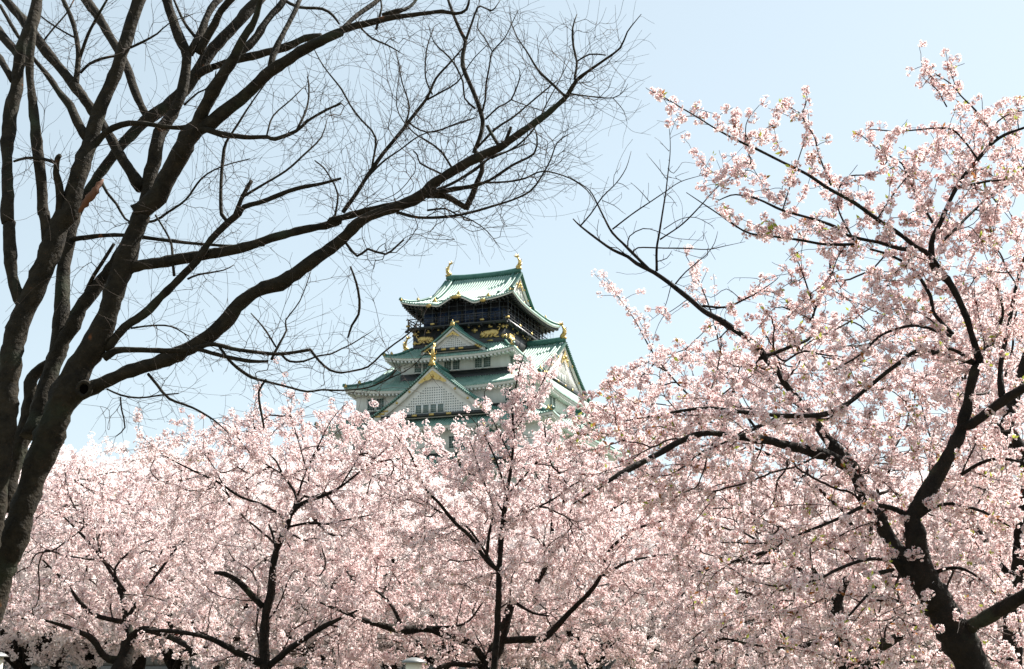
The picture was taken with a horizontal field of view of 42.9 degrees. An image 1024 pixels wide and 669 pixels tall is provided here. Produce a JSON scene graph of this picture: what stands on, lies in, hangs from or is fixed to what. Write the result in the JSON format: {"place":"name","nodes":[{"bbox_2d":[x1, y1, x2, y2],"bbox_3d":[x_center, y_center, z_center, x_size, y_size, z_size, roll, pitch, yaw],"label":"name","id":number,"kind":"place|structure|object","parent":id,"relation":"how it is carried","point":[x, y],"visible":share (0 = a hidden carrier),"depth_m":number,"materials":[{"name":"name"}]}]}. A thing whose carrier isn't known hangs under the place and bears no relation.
{"place":"outdoors","nodes":[
{"label":"outdoors","id":0,"kind":"place"},
{"bbox_2d":[0,0,1023,503],"label":"sky","id":1,"kind":"structure","parent":0,"point":[853,56],"materials":[{"name":"blue"}]},
{"label":"ground","id":2,"kind":"structure","parent":0,"visible":0},
{"bbox_2d":[0,652,8,668],"bbox_3d":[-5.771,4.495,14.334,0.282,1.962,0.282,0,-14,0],"label":"garden lamp","id":3,"kind":"object","parent":2,"relation":"on","point":[2,655],"visible":1,"depth_m":14.52,"materials":[{"name":"silver metal"}]},
{"bbox_2d":[6,544,111,668],"bbox_3d":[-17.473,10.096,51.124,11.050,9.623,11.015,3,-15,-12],"label":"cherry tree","id":4,"kind":"object","parent":2,"relation":"on","point":[58,662],"depth_m":50.27,"materials":[{"name":"pink plant"}]},
{"bbox_2d":[0,444,197,668],"bbox_3d":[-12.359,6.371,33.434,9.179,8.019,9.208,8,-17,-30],"label":"cherry tree","id":5,"kind":"object","parent":2,"relation":"on","point":[27,653],"visible":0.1,"depth_m":32.64,"materials":[{"name":"pink plant"}]},
{"bbox_2d":[3,431,226,668],"bbox_3d":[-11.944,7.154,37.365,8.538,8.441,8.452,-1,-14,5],"label":"cherry tree","id":6,"kind":"object","parent":2,"relation":"on","point":[89,656],"visible":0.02,"depth_m":36.79,"materials":[{"name":"pink plant"}]},
{"bbox_2d":[1,449,230,668],"bbox_3d":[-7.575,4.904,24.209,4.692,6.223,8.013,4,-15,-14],"label":"cherry tree","id":7,"kind":"object","parent":2,"relation":"on","point":[129,629],"visible":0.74,"depth_m":23.14,"materials":[{"name":"pink plant"}]},
{"bbox_2d":[34,501,242,668],"bbox_3d":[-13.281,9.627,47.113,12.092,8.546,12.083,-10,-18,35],"label":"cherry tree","id":8,"kind":"object","parent":2,"relation":"on","point":[140,662],"depth_m":46.26,"materials":[{"name":"pink plant"}]},
{"bbox_2d":[150,654,219,668],"bbox_3d":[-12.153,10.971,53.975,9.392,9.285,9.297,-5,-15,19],"label":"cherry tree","id":9,"kind":"object","parent":2,"relation":"on","point":[217,667],"depth_m":53.12,"materials":[{"name":"pink plant"}]},
{"bbox_2d":[9,440,384,668],"bbox_3d":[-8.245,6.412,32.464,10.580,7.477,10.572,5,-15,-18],"label":"cherry tree","id":10,"kind":"object","parent":2,"relation":"on","point":[167,660],"visible":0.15,"depth_m":30.47,"materials":[{"name":"pink plant"}]},
{"bbox_2d":[140,445,389,668],"bbox_3d":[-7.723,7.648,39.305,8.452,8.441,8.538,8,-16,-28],"label":"cherry tree","id":11,"kind":"object","parent":2,"relation":"on","point":[245,650],"visible":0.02,"depth_m":38.61,"materials":[{"name":"pink plant"}]},
{"bbox_2d":[117,356,429,668],"bbox_3d":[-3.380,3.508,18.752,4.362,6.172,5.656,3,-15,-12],"label":"cherry tree","id":12,"kind":"object","parent":2,"relation":"on","point":[280,512],"visible":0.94,"depth_m":18.00,"materials":[{"name":"pink plant"}]},
{"bbox_2d":[232,505,347,668],"bbox_3d":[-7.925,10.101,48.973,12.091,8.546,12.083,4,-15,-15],"label":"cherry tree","id":13,"kind":"object","parent":2,"relation":"on","point":[298,667],"depth_m":48.31,"materials":[{"name":"pink plant"}]},
{"bbox_2d":[141,429,493,668],"bbox_3d":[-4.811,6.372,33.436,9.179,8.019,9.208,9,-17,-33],"label":"cherry tree","id":14,"kind":"object","parent":2,"relation":"on","point":[374,485],"visible":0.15,"depth_m":31.62,"materials":[{"name":"pink plant"}]},
{"bbox_2d":[0,0,657,624],"bbox_3d":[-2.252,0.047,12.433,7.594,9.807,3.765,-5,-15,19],"label":"bare tree","id":15,"kind":"object","parent":2,"relation":"on","point":[54,398],"visible":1,"depth_m":12.44,"materials":[{"name":"brown plant"}]},
{"bbox_2d":[255,496,526,668],"bbox_3d":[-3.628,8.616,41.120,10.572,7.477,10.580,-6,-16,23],"label":"cherry tree","id":16,"kind":"object","parent":2,"relation":"on","point":[394,666],"visible":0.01,"depth_m":40.06,"materials":[{"name":"pink plant"}]},
{"bbox_2d":[401,657,425,668],"bbox_3d":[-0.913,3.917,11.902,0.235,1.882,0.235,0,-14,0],"label":"garden lamp","id":17,"kind":"object","parent":2,"relation":"on","point":[413,663],"visible":1,"depth_m":12.05,"materials":[{"name":"silver metal"}]},
{"bbox_2d":[285,476,641,668],"bbox_3d":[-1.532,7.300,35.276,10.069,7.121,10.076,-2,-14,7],"label":"cherry tree","id":18,"kind":"object","parent":2,"relation":"on","point":[430,660],"visible":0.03,"depth_m":33.26,"materials":[{"name":"pink plant"}]},
{"bbox_2d":[369,353,617,668],"bbox_3d":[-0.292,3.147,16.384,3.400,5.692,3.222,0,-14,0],"label":"cherry tree","id":19,"kind":"object","parent":2,"relation":"on","point":[477,445],"visible":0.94,"depth_m":16.22,"materials":[{"name":"pink plant"}]},
{"bbox_2d":[2,642,996,668],"bbox_3d":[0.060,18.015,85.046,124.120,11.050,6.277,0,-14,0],"label":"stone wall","id":20,"kind":"structure","parent":2,"relation":"on","point":[154,664],"depth_m":81.73,"materials":[{"name":"grey stone"}]},
{"bbox_2d":[293,414,726,668],"bbox_3d":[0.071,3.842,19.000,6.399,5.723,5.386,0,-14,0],"label":"cherry tree","id":21,"kind":"object","parent":2,"relation":"on","point":[571,611],"visible":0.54,"depth_m":18.48,"materials":[{"name":"pink plant"}]},
{"bbox_2d":[404,513,656,668],"bbox_3d":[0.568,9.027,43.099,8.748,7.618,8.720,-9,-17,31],"label":"cherry tree","id":22,"kind":"object","parent":2,"relation":"on","point":[542,667],"visible":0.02,"depth_m":42.59,"materials":[{"name":"pink plant"}]},
{"bbox_2d":[419,479,778,668],"bbox_3d":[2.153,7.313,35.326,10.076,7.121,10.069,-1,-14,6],"label":"cherry tree","id":23,"kind":"object","parent":2,"relation":"on","point":[584,655],"visible":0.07,"depth_m":33.01,"materials":[{"name":"pink plant"}]},
{"bbox_2d":[550,621,656,668],"bbox_3d":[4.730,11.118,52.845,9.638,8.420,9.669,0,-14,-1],"label":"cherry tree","id":24,"kind":"object","parent":2,"relation":"on","point":[615,661],"depth_m":52.18,"materials":[{"name":"pink plant"}]},
{"bbox_2d":[587,504,781,668],"bbox_3d":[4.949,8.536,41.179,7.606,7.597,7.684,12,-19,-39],"label":"cherry tree","id":25,"kind":"object","parent":2,"relation":"on","point":[650,657],"depth_m":40.58,"materials":[{"name":"pink plant"}]},
{"bbox_2d":[552,472,912,668],"bbox_3d":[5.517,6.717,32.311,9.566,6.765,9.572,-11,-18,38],"label":"cherry tree","id":26,"kind":"object","parent":2,"relation":"on","point":[645,630],"visible":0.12,"depth_m":30.66,"materials":[{"name":"pink plant"}]},
{"bbox_2d":[553,40,1023,668],"bbox_3d":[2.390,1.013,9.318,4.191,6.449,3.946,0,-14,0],"label":"cherry tree","id":27,"kind":"object","parent":2,"relation":"on","point":[961,646],"visible":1,"depth_m":9.13,"materials":[{"name":"pink plant"}]},
{"bbox_2d":[690,474,892,668],"bbox_3d":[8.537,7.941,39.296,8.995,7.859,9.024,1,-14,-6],"label":"cherry tree","id":28,"kind":"object","parent":2,"relation":"on","point":[840,496],"visible":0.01,"depth_m":38.56,"materials":[{"name":"pink plant"}]},
{"bbox_2d":[584,244,1023,668],"bbox_3d":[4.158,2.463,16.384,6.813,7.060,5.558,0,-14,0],"label":"cherry tree","id":29,"kind":"object","parent":2,"relation":"on","point":[667,657],"visible":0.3,"depth_m":15.48,"materials":[{"name":"pink plant"}]},
{"bbox_2d":[697,498,1023,668],"bbox_3d":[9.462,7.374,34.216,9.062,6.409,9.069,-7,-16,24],"label":"cherry tree","id":30,"kind":"object","parent":2,"relation":"on","point":[859,650],"visible":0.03,"depth_m":32.69,"materials":[{"name":"pink plant"}]},
{"bbox_2d":[848,468,1015,661],"bbox_3d":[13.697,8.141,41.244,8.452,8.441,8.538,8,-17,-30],"label":"cherry tree","id":31,"kind":"object","parent":2,"relation":"on","point":[903,480],"depth_m":40.91,"materials":[{"name":"pink plant"}]},
{"bbox_2d":[848,461,1023,664],"bbox_3d":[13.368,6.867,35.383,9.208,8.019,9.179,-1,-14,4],"label":"cherry tree","id":32,"kind":"object","parent":2,"relation":"on","point":[918,478],"depth_m":35.61,"materials":[{"name":"pink plant"}]},
{"bbox_2d":[915,263,1023,668],"bbox_3d":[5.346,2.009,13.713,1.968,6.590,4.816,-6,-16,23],"label":"cherry tree","id":33,"kind":"object","parent":2,"relation":"on","point":[1017,534],"visible":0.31,"depth_m":13.21,"materials":[{"name":"pink plant"}]},
{"bbox_3d":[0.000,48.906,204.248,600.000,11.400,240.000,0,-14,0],"label":"terrace","id":34,"kind":"structure","parent":0,"visible":0},
{"bbox_2d":[311,254,629,510],"bbox_3d":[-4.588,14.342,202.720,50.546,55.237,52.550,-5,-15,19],"label":"castle keep","id":35,"kind":"structure","parent":34,"relation":"on","point":[491,324],"depth_m":193.33,"materials":[{"name":"paint"}]}
]}

